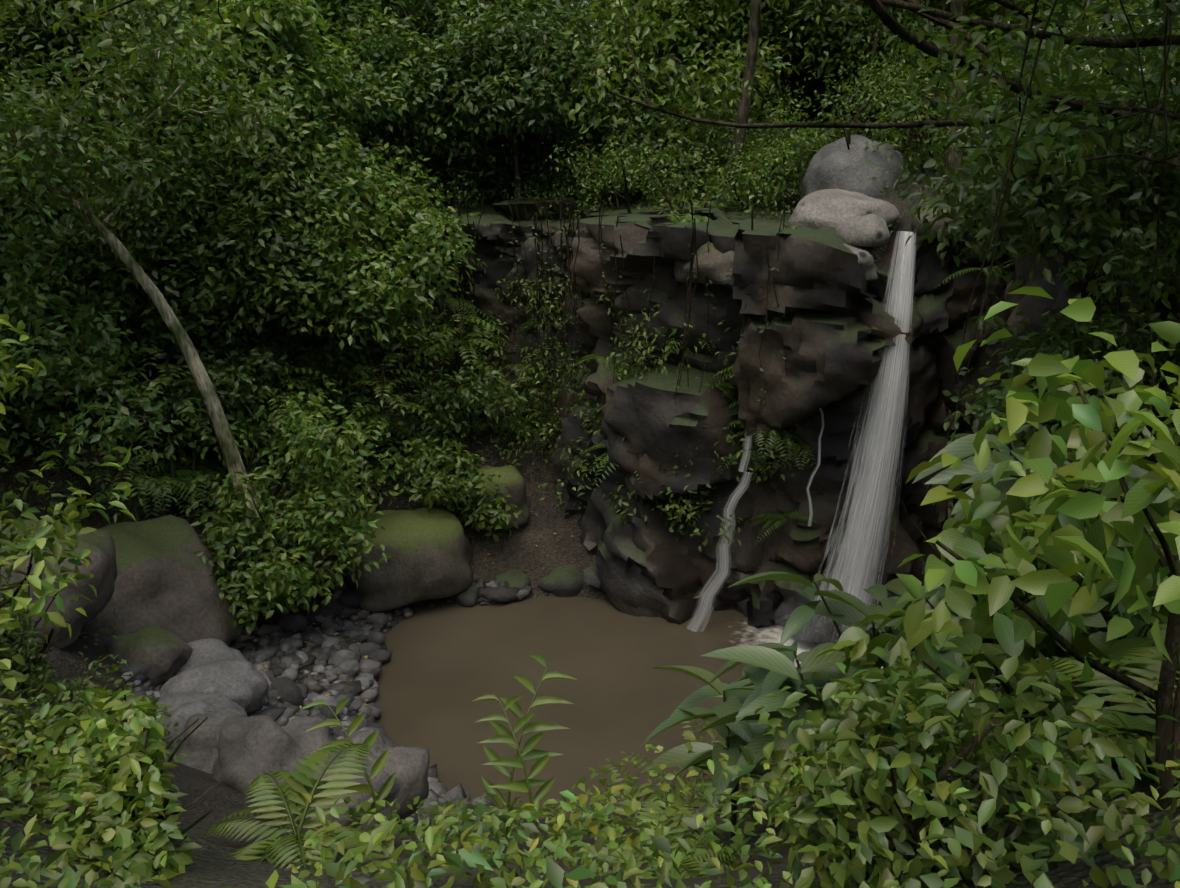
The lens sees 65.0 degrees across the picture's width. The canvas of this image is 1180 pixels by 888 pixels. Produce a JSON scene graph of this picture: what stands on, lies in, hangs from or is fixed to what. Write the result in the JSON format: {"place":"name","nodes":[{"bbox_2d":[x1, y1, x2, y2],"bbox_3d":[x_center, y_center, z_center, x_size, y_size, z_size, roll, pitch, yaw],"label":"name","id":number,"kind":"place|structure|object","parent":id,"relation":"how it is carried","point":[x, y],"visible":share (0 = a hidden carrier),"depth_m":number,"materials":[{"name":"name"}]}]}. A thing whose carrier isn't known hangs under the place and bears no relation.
{"place":"outdoors","nodes":[
{"label":"outdoors","id":0,"kind":"place"},
{"bbox_2d":[0,70,1179,887],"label":"terrain","id":1,"kind":"structure","parent":0,"point":[540,546],"depth_m":11.21,"materials":[{"name":"soil"}]},
{"bbox_2d":[0,2,12,37],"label":"tree","id":2,"kind":"object","parent":1,"relation":"on","point":[6,6],"visible":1,"depth_m":6.99,"materials":[{"name":"green plant"}]},
{"bbox_2d":[0,0,49,105],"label":"tree","id":3,"kind":"object","parent":1,"relation":"on","point":[13,52],"visible":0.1,"depth_m":14.76,"materials":[{"name":"green plant"}]},
{"bbox_2d":[0,519,116,648],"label":"boulder","id":4,"kind":"object","parent":1,"relation":"on","point":[100,546],"visible":0.58,"depth_m":10.78,"materials":[{"name":"grey stone"}]},
{"bbox_2d":[0,314,136,731],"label":"shrub","id":5,"kind":"object","parent":1,"relation":"on","point":[49,532],"visible":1,"depth_m":6.38,"materials":[{"name":"green plant"}]},
{"bbox_2d":[0,565,168,785],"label":"shrub","id":6,"kind":"object","parent":1,"relation":"on","point":[27,641],"visible":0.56,"depth_m":6.70,"materials":[{"name":"green plant"}]},
{"bbox_2d":[0,0,236,344],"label":"tree","id":7,"kind":"object","parent":1,"relation":"on","point":[26,18],"visible":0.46,"depth_m":15.26,"materials":[{"name":"green plant"}]},
{"bbox_2d":[105,624,192,686],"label":"beach rock","id":8,"kind":"object","parent":1,"relation":"on","point":[164,654],"visible":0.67,"depth_m":11.98,"materials":[{"name":"stone"}]},
{"bbox_2d":[79,515,239,647],"bbox_3d":[-6.625,2.182,13.522,2.709,1.870,2.507,14,21,41],"label":"boulder","id":9,"kind":"object","parent":1,"relation":"on","point":[165,580],"visible":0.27,"depth_m":13.06,"materials":[{"name":"grey stone"}]},
{"bbox_2d":[0,0,330,604],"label":"tree","id":10,"kind":"object","parent":1,"relation":"on","point":[24,162],"visible":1,"depth_m":13.47,"materials":[{"name":"green plant"}]},
{"bbox_2d":[156,693,247,716],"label":"beach rock","id":11,"kind":"object","parent":1,"relation":"on","point":[175,701],"visible":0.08,"depth_m":10.96,"materials":[{"name":"grey stone"}]},
{"bbox_2d":[161,701,244,758],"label":"rock","id":12,"kind":"object","parent":1,"relation":"on","point":[182,713],"visible":0.15,"depth_m":10.14,"materials":[{"name":"grey stone"}]},
{"bbox_2d":[173,638,247,676],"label":"beach rock","id":13,"kind":"object","parent":1,"relation":"on","point":[208,650],"visible":0.29,"depth_m":12.49,"materials":[{"name":"grey stone"}]},
{"bbox_2d":[159,659,268,712],"bbox_3d":[-4.849,3.144,11.961,1.269,0.693,1.143,0,16,1],"label":"beach rock","id":14,"kind":"object","parent":1,"relation":"on","point":[244,685],"visible":0.65,"depth_m":11.70,"materials":[{"name":"grey stone"}]},
{"bbox_2d":[173,713,277,773],"bbox_3d":[-3.613,3.118,9.327,1.289,0.747,1.218,0,16,1],"label":"rock","id":15,"kind":"object","parent":1,"relation":"on","point":[199,747],"visible":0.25,"depth_m":9.15,"materials":[{"name":"grey stone"}]},
{"bbox_2d":[88,309,369,586],"bbox_3d":[-6.740,-0.129,17.269,5.541,4.554,5.870,0,16,1],"label":"shrub","id":16,"kind":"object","parent":1,"relation":"on","point":[184,473],"depth_m":15.98,"materials":[{"name":"green plant"}]},
{"bbox_2d":[62,133,404,479],"bbox_3d":[-6.410,-2.121,16.888,6.288,6.752,3.812,-5,16,-18],"label":"tree","id":17,"kind":"object","parent":1,"relation":"on","point":[294,285],"visible":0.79,"depth_m":16.21,"materials":[{"name":"green plant"}]},
{"bbox_2d":[141,8,364,156],"bbox_3d":[-9.171,-9.312,20.819,5.919,7.326,8.075,-15,22,-43],"label":"tree","id":18,"kind":"object","parent":1,"relation":"on","point":[237,96],"visible":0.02,"depth_m":19.01,"materials":[{"name":"green plant"}]},
{"bbox_2d":[127,0,389,173],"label":"tree","id":19,"kind":"object","parent":1,"relation":"on","point":[191,8],"visible":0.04,"depth_m":21.39,"materials":[{"name":"green plant"}]},
{"bbox_2d":[1,191,521,522],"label":"pinnate plant","id":20,"kind":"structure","parent":1,"relation":"on","point":[167,379],"depth_m":15.36,"materials":[{"name":"green plant"}]},
{"bbox_2d":[0,40,524,541],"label":"shrub","id":21,"kind":"object","parent":1,"relation":"on","point":[450,478],"visible":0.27,"depth_m":17.00,"materials":[{"name":"green plant"}]},
{"bbox_2d":[0,62,533,509],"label":"shrub","id":22,"kind":"object","parent":1,"relation":"on","point":[60,365],"visible":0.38,"depth_m":15.19,"materials":[{"name":"green plant"}]},
{"bbox_2d":[212,716,329,801],"bbox_3d":[-2.962,2.930,8.621,1.355,0.879,1.199,6,17,22],"label":"rock","id":23,"kind":"object","parent":1,"relation":"on","point":[249,752],"visible":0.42,"depth_m":8.38,"materials":[{"name":"grey stone"}]},
{"bbox_2d":[0,234,541,530],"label":"fern","id":24,"kind":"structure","parent":1,"relation":"on","point":[128,431],"depth_m":16.82,"materials":[{"name":"green plant"}]},
{"bbox_2d":[143,0,453,315],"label":"tree","id":25,"kind":"object","parent":1,"relation":"on","point":[282,15],"visible":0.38,"depth_m":16.59,"materials":[{"name":"green plant"}]},
{"bbox_2d":[179,0,439,161],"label":"tree","id":26,"kind":"object","parent":1,"relation":"on","point":[400,14],"visible":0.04,"depth_m":20.24,"materials":[{"name":"green plant"}]},
{"bbox_2d":[182,373,441,634],"bbox_3d":[-4.926,0.842,16.337,4.563,4.012,6.606,0,16,1],"label":"shrub","id":27,"kind":"object","parent":1,"relation":"on","point":[285,580],"visible":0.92,"depth_m":14.74,"materials":[{"name":"green plant"}]},
{"bbox_2d":[105,530,532,834],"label":"beach pebbles","id":28,"kind":"object","parent":1,"relation":"on","point":[336,652],"visible":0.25,"depth_m":14.35,"materials":[{"name":"stone"}]},
{"bbox_2d":[205,18,487,391],"bbox_3d":[-4.601,-4.627,18.734,5.328,7.355,6.825,0,16,1],"label":"tree","id":29,"kind":"object","parent":1,"relation":"on","point":[316,86],"visible":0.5,"depth_m":16.87,"materials":[{"name":"green plant"}]},
{"bbox_2d":[191,0,530,177],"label":"tree","id":30,"kind":"object","parent":1,"relation":"on","point":[397,103],"visible":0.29,"depth_m":19.25,"materials":[{"name":"green plant"}]},
{"bbox_2d":[298,729,429,829],"bbox_3d":[-2.144,3.056,8.123,0.970,0.823,1.612,7,17,23],"label":"rock","id":31,"kind":"object","parent":1,"relation":"on","point":[409,766],"visible":0.38,"depth_m":8.26,"materials":[{"name":"grey stone"}]},
{"bbox_2d":[246,315,517,509],"bbox_3d":[-3.995,-0.387,18.032,5.894,3.891,2.506,-8,17,-26],"label":"pinnate plant","id":32,"kind":"object","parent":1,"relation":"on","point":[380,406],"visible":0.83,"depth_m":17.69,"materials":[{"name":"green plant"}]},
{"bbox_2d":[338,0,430,46],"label":"tree","id":33,"kind":"object","parent":1,"relation":"on","point":[410,5],"visible":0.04,"depth_m":21.34,"materials":[{"name":"green plant"}]},
{"bbox_2d":[332,505,472,612],"bbox_3d":[-3.385,2.000,17.137,2.602,1.478,1.874,-8,17,-26],"label":"mossy boulder","id":34,"kind":"object","parent":1,"relation":"on","point":[431,552],"visible":0.71,"depth_m":16.42,"materials":[{"name":"stone"}]},
{"bbox_2d":[80,486,748,822],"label":"leaf litter","id":35,"kind":"object","parent":1,"relation":"on","point":[266,666],"visible":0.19,"depth_m":13.52,"materials":[{"name":"brown plant"}]},
{"bbox_2d":[287,0,625,204],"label":"tree","id":36,"kind":"object","parent":1,"relation":"on","point":[461,8],"visible":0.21,"depth_m":19.79,"materials":[{"name":"green plant"}]},
{"bbox_2d":[453,581,479,607],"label":"wet rock","id":37,"kind":"object","parent":1,"relation":"on","point":[467,597],"visible":0.6,"depth_m":17.12,"materials":[{"name":"stone"}]},
{"bbox_2d":[363,0,608,159],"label":"tree","id":38,"kind":"object","parent":1,"relation":"on","point":[410,128],"depth_m":24.03,"materials":[{"name":"green plant"}]},
{"bbox_2d":[466,465,529,529],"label":"mossy boulder","id":39,"kind":"object","parent":1,"relation":"on","point":[512,479],"visible":0.52,"depth_m":17.95,"materials":[{"name":"green stone"}]},
{"bbox_2d":[496,568,530,590],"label":"wet rock","id":40,"kind":"object","parent":1,"relation":"on","point":[515,577],"visible":0.44,"depth_m":17.58,"materials":[{"name":"green stone"}]},
{"bbox_2d":[393,0,637,200],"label":"tree","id":41,"kind":"object","parent":1,"relation":"on","point":[496,53],"visible":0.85,"depth_m":18.68,"materials":[{"name":"green plant"}]},
{"bbox_2d":[387,0,651,190],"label":"tree","id":42,"kind":"object","parent":1,"relation":"on","point":[607,68],"visible":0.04,"depth_m":22.44,"materials":[{"name":"green plant"}]},
{"bbox_2d":[299,654,743,847],"bbox_3d":[-0.149,2.571,7.542,4.144,2.087,1.211,-8,17,-26],"label":"ginger plant","id":43,"kind":"object","parent":1,"relation":"on","point":[507,736],"visible":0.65,"depth_m":7.19,"materials":[{"name":"green plant"}]},
{"bbox_2d":[537,565,583,596],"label":"wet rock","id":44,"kind":"object","parent":1,"relation":"on","point":[564,581],"visible":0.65,"depth_m":17.56,"materials":[{"name":"green stone"}]},
{"bbox_2d":[403,0,737,194],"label":"tree","id":45,"kind":"object","parent":1,"relation":"on","point":[646,16],"visible":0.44,"depth_m":19.41,"materials":[{"name":"green plant"}]},
{"bbox_2d":[565,0,602,24],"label":"tree","id":46,"kind":"object","parent":1,"relation":"on","point":[587,2],"visible":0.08,"depth_m":85.52,"materials":[{"name":"green plant"}]},
{"bbox_2d":[0,609,1179,887],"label":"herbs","id":47,"kind":"object","parent":1,"relation":"on","point":[852,759],"visible":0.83,"depth_m":3.45,"materials":[{"name":"green plant"}]},
{"bbox_2d":[0,596,1179,887],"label":"plant mat","id":48,"kind":"object","parent":1,"relation":"on","point":[434,842],"visible":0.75,"depth_m":2.96,"materials":[{"name":"green plant"}]},
{"bbox_2d":[0,100,1179,887],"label":"ground cover plant","id":49,"kind":"object","parent":1,"relation":"on","point":[552,870],"visible":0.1,"depth_m":4.07,"materials":[{"name":"green plant"}]},
{"bbox_2d":[565,0,703,161],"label":"tree","id":50,"kind":"object","parent":1,"relation":"on","point":[628,50],"visible":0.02,"depth_m":23.73,"materials":[{"name":"green plant"}]},
{"bbox_2d":[567,1,735,150],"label":"tree","id":51,"kind":"object","parent":1,"relation":"on","point":[649,83],"depth_m":27.85,"materials":[{"name":"green plant"}]},
{"bbox_2d":[605,719,745,819],"bbox_3d":[0.893,3.413,9.761,1.882,0.840,1.177,-9,18,-30],"label":"arching fern","id":52,"kind":"object","parent":1,"relation":"on","point":[648,759],"visible":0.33,"depth_m":9.78,"materials":[{"name":"green plant"}]},
{"bbox_2d":[199,118,1179,627],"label":"cliff rock","id":53,"kind":"object","parent":1,"relation":"on","point":[833,332],"visible":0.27,"depth_m":15.94,"materials":[{"name":"grey stone"}]},
{"bbox_2d":[327,192,796,483],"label":"hanging vines","id":54,"kind":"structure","parent":53,"relation":"hanging from","point":[571,284],"depth_m":17.21,"materials":[{"name":"green plant"}]},
{"bbox_2d":[373,264,794,551],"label":"cliff shrubs","id":55,"kind":"object","parent":53,"relation":"attached to","point":[679,512],"visible":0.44,"depth_m":17.58,"materials":[{"name":"green plant"}]},
{"bbox_2d":[40,0,1179,160],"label":"tree overhang branches","id":56,"kind":"object","parent":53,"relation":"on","point":[895,27],"visible":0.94,"depth_m":9.50,"materials":[{"name":"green plant"}]},
{"bbox_2d":[353,212,1014,544],"bbox_3d":[0.696,-1.336,17.506,15.263,5.860,3.612,10,18,32],"label":"cliff fern","id":57,"kind":"object","parent":53,"relation":"attached to","point":[785,434],"depth_m":16.00,"materials":[{"name":"green plant"}]},
{"bbox_2d":[674,243,734,285],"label":"waterfall rock","id":58,"kind":"object","parent":53,"relation":"on","point":[716,264],"visible":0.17,"depth_m":15.08,"materials":[{"name":"grey stone"}]},
{"bbox_2d":[687,231,915,643],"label":"waterfall water","id":59,"kind":"structure","parent":53,"relation":"on","point":[863,537],"depth_m":15.01,"materials":[{"name":"white liquid"}]},
{"bbox_2d":[788,189,899,229],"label":"waterfall rock","id":60,"kind":"object","parent":53,"relation":"on","point":[834,208],"visible":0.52,"depth_m":15.79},
{"bbox_2d":[801,134,903,197],"bbox_3d":[5.020,-5.145,17.665,1.844,1.428,2.018,0,16,1],"label":"round rock","id":61,"kind":"object","parent":60,"relation":"on","point":[837,164],"visible":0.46,"depth_m":16.91,"materials":[{"name":"grey stone"}]},
{"bbox_2d":[844,243,877,280],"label":"waterfall rock","id":62,"kind":"object","parent":53,"relation":"on","point":[866,261],"visible":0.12,"depth_m":14.66,"materials":[{"name":"grey stone"}]},
{"bbox_2d":[835,214,889,246],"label":"boulder","id":63,"kind":"object","parent":53,"relation":"on","point":[869,230],"visible":0.94,"depth_m":14.70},
{"bbox_2d":[910,205,967,238],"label":"fall lip rock","id":64,"kind":"object","parent":53,"relation":"on","point":[937,225],"visible":0.29,"depth_m":14.65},
{"bbox_2d":[200,468,1179,881],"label":"fern","id":65,"kind":"object","parent":1,"relation":"on","point":[278,804],"visible":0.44,"depth_m":5.21,"materials":[{"name":"green plant"}]},
{"bbox_2d":[217,0,1179,348],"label":"cliff top shrub","id":66,"kind":"object","parent":1,"relation":"on","point":[613,178],"visible":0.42,"depth_m":18.38,"materials":[{"name":"green plant"}]},
{"bbox_2d":[607,0,810,198],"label":"tree","id":67,"kind":"object","parent":1,"relation":"on","point":[715,82],"visible":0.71,"depth_m":19.42,"materials":[{"name":"green plant"}]},
{"bbox_2d":[706,596,719,605],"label":"wet rock","id":68,"kind":"object","parent":1,"relation":"on","point":[717,599],"depth_m":16.92,"materials":[{"name":"grey stone"}]},
{"bbox_2d":[596,27,878,143],"bbox_3d":[4.375,-11.611,25.082,8.671,8.132,7.004,0,16,1],"label":"tree","id":69,"kind":"object","parent":1,"relation":"on","point":[818,85],"visible":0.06,"depth_m":24.87,"materials":[{"name":"green plant"}]},
{"bbox_2d":[719,0,760,202],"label":"tree","id":70,"kind":"object","parent":1,"relation":"on","point":[749,74],"visible":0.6,"depth_m":17.91,"materials":[{"name":"brown plant"}]},
{"bbox_2d":[735,599,748,617],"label":"wet rock","id":71,"kind":"object","parent":1,"relation":"on","point":[741,607],"visible":0.04,"depth_m":16.79,"materials":[{"name":"black stone"}]},
{"bbox_2d":[622,0,892,172],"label":"tree","id":72,"kind":"object","parent":1,"relation":"on","point":[841,55],"visible":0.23,"depth_m":20.43,"materials":[{"name":"green plant"}]},
{"bbox_2d":[705,75,881,136],"bbox_3d":[8.092,-14.345,31.269,10.601,8.472,7.757,0,16,1],"label":"tree","id":73,"kind":"object","parent":1,"relation":"on","point":[789,118],"depth_m":33.68,"materials":[{"name":"green plant"}]},
{"bbox_2d":[658,0,965,158],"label":"tree","id":74,"kind":"object","parent":1,"relation":"on","point":[795,9],"visible":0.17,"depth_m":21.19,"materials":[{"name":"green plant"}]},
{"bbox_2d":[768,54,905,136],"bbox_3d":[7.761,-12.273,28.212,5.004,6.814,6.890,-5,17,-19],"label":"tree","id":75,"kind":"object","parent":1,"relation":"on","point":[812,117],"visible":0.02,"depth_m":28.70,"materials":[{"name":"green plant"}]},
{"bbox_2d":[820,64,980,121],"bbox_3d":[9.030,-12.490,28.197,7.078,6.880,8.742,-11,19,-34],"label":"tree","id":76,"kind":"object","parent":1,"relation":"on","point":[876,113],"depth_m":26.80,"materials":[{"name":"green plant"}]},
{"bbox_2d":[640,418,1179,840],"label":"broad-leaved plant","id":77,"kind":"object","parent":1,"relation":"on","point":[769,668],"visible":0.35,"depth_m":6.21,"materials":[{"name":"green plant"}]},
{"bbox_2d":[765,0,1064,140],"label":"tree","id":78,"kind":"object","parent":1,"relation":"on","point":[832,9],"visible":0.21,"depth_m":19.85,"materials":[{"name":"green plant"}]},
{"bbox_2d":[826,0,1019,148],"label":"tree","id":79,"kind":"object","parent":1,"relation":"on","point":[941,4],"visible":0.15,"depth_m":19.13,"materials":[{"name":"green plant"}]},
{"bbox_2d":[823,1,1038,135],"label":"tree","id":80,"kind":"object","parent":1,"relation":"on","point":[889,63],"depth_m":22.63,"materials":[{"name":"green plant"}]},
{"bbox_2d":[943,0,962,189],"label":"tree","id":81,"kind":"object","parent":1,"relation":"on","point":[956,6],"visible":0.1,"depth_m":16.11,"materials":[{"name":"brown plant"}]},
{"bbox_2d":[857,0,1122,130],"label":"tree","id":82,"kind":"object","parent":1,"relation":"on","point":[1072,6],"visible":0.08,"depth_m":18.32,"materials":[{"name":"green plant"}]},
{"bbox_2d":[825,439,1179,822],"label":"broad shrub","id":83,"kind":"object","parent":1,"relation":"on","point":[959,601],"visible":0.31,"depth_m":4.61,"materials":[{"name":"green plant"}]},
{"bbox_2d":[834,286,1179,810],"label":"shrub","id":84,"kind":"object","parent":1,"relation":"on","point":[1127,514],"visible":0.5,"depth_m":3.17,"materials":[{"name":"green plant"}]},
{"bbox_2d":[863,0,1179,251],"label":"tree","id":85,"kind":"object","parent":1,"relation":"on","point":[1034,143],"visible":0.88,"depth_m":8.47,"materials":[{"name":"green plant"}]},
{"bbox_2d":[946,0,1110,59],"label":"tree","id":86,"kind":"object","parent":1,"relation":"on","point":[987,8],"visible":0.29,"depth_m":18.61,"materials":[{"name":"green plant"}]},
{"bbox_2d":[893,0,1179,554],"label":"tree","id":87,"kind":"object","parent":1,"relation":"on","point":[1069,346],"visible":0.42,"depth_m":10.12,"materials":[{"name":"green plant"}]},
{"bbox_2d":[1020,1,1178,79],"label":"tree","id":88,"kind":"object","parent":1,"relation":"on","point":[1142,27],"visible":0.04,"depth_m":44.24,"materials":[{"name":"green plant"}]},
{"bbox_2d":[1033,0,1179,81],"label":"tree","id":89,"kind":"object","parent":1,"relation":"on","point":[1118,19],"visible":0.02,"depth_m":21.80,"materials":[{"name":"green plant"}]},
{"bbox_2d":[1068,0,1175,60],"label":"tree","id":90,"kind":"object","parent":1,"relation":"on","point":[1087,17],"depth_m":28.42,"materials":[{"name":"green plant"}]},
{"bbox_2d":[1090,0,1179,71],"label":"tree","id":91,"kind":"object","parent":1,"relation":"on","point":[1133,1],"visible":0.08,"depth_m":44.49,"materials":[{"name":"green plant"}]},
{"bbox_2d":[372,596,882,818],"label":"pool water","id":92,"kind":"structure","parent":0,"point":[443,668],"depth_m":14.50,"materials":[{"name":"brown liquid"}]},
{"bbox_2d":[775,588,874,650],"bbox_3d":[4.249,2.869,15.470,2.272,1.163,1.406,0,16,1],"label":"rock","id":93,"kind":"object","parent":92,"relation":"on","point":[799,634],"visible":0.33,"depth_m":15.52,"materials":[{"name":"grey stone"}]},
{"bbox_2d":[572,1,1150,85],"label":"sky","id":94,"kind":"structure","parent":0,"point":[585,1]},
{"bbox_3d":[4.562,-4.301,5.016,6.667,9.298,6.039,0,16,1],"label":"tree","id":95,"kind":"object","parent":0,"visible":0},
{"bbox_2d":[928,0,1177,461],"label":"vine","id":96,"kind":"object","parent":95,"relation":"attached to","point":[1170,6],"visible":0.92,"depth_m":6.99,"materials":[{"name":"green plant"}]}
]}

